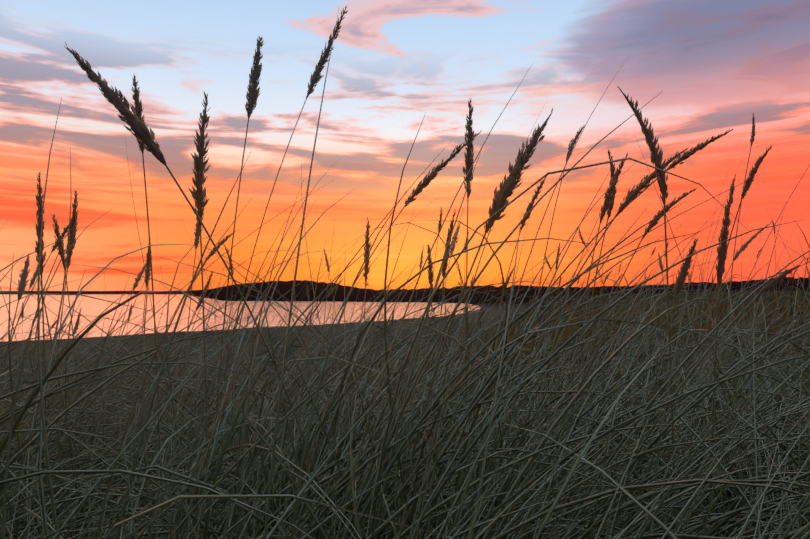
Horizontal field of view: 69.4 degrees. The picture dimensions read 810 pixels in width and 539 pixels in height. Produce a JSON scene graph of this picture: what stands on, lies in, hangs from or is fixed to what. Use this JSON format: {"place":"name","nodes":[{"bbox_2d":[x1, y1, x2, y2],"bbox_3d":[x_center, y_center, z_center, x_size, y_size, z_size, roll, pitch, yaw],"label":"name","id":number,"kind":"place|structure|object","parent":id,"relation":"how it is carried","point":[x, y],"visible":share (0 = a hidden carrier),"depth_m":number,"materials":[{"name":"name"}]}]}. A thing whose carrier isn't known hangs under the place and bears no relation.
{"place":"outdoors","nodes":[
{"label":"outdoors","id":0,"kind":"place"},
{"bbox_2d":[0,384,269,413],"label":"grass","id":1,"kind":"structure","parent":0,"point":[115,394],"depth_m":14.60,"materials":[{"name":"plant"}]},
{"bbox_2d":[0,294,480,341],"bbox_3d":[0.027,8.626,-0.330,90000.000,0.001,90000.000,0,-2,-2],"label":"water","id":2,"kind":"structure","parent":0,"point":[88,304],"depth_m":234.52,"materials":[{"name":"pink liquid"}]},
{"bbox_2d":[0,277,809,538],"bbox_3d":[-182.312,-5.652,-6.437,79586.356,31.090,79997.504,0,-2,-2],"label":"terrain","id":3,"kind":"structure","parent":0,"point":[283,287],"depth_m":107.05,"materials":[{"name":"black sand"}]},
{"bbox_2d":[10,374,619,538],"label":"upright grass","id":4,"kind":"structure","parent":3,"relation":"on","point":[456,528],"depth_m":0.58,"materials":[{"name":"plant"}]},
{"bbox_2d":[0,98,777,538],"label":"stalks","id":5,"kind":"object","parent":3,"relation":"on","point":[466,274],"visible":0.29,"depth_m":0.94,"materials":[{"name":"brown plant"}]},
{"bbox_2d":[17,5,800,385],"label":"seed heads","id":6,"kind":"object","parent":5,"relation":"attached to","point":[145,135],"visible":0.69,"depth_m":0.89,"materials":[{"name":"brown plant"}]},
{"bbox_2d":[0,10,809,538],"bbox_3d":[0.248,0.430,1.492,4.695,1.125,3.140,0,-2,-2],"label":"grass","id":7,"kind":"structure","parent":3,"relation":"on","point":[324,426],"depth_m":0.81,"materials":[{"name":"plant"}]},
{"bbox_2d":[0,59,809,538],"bbox_3d":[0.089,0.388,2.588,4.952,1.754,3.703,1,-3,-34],"label":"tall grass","id":8,"kind":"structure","parent":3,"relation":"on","point":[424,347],"depth_m":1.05,"materials":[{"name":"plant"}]},
{"bbox_2d":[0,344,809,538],"bbox_3d":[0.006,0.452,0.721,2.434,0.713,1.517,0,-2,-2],"label":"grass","id":9,"kind":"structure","parent":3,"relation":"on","point":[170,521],"depth_m":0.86,"materials":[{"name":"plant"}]},
{"bbox_2d":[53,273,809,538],"bbox_3d":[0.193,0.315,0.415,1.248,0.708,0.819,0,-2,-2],"label":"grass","id":10,"kind":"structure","parent":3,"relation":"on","point":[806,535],"depth_m":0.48,"materials":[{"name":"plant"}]},
{"bbox_2d":[258,293,809,384],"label":"grass","id":11,"kind":"structure","parent":3,"relation":"on","point":[759,311],"depth_m":24.61,"materials":[{"name":"plant"}]},
{"bbox_2d":[0,0,809,290],"label":"sky","id":12,"kind":"structure","parent":0,"point":[712,65],"materials":[{"name":"orange"}]}
]}

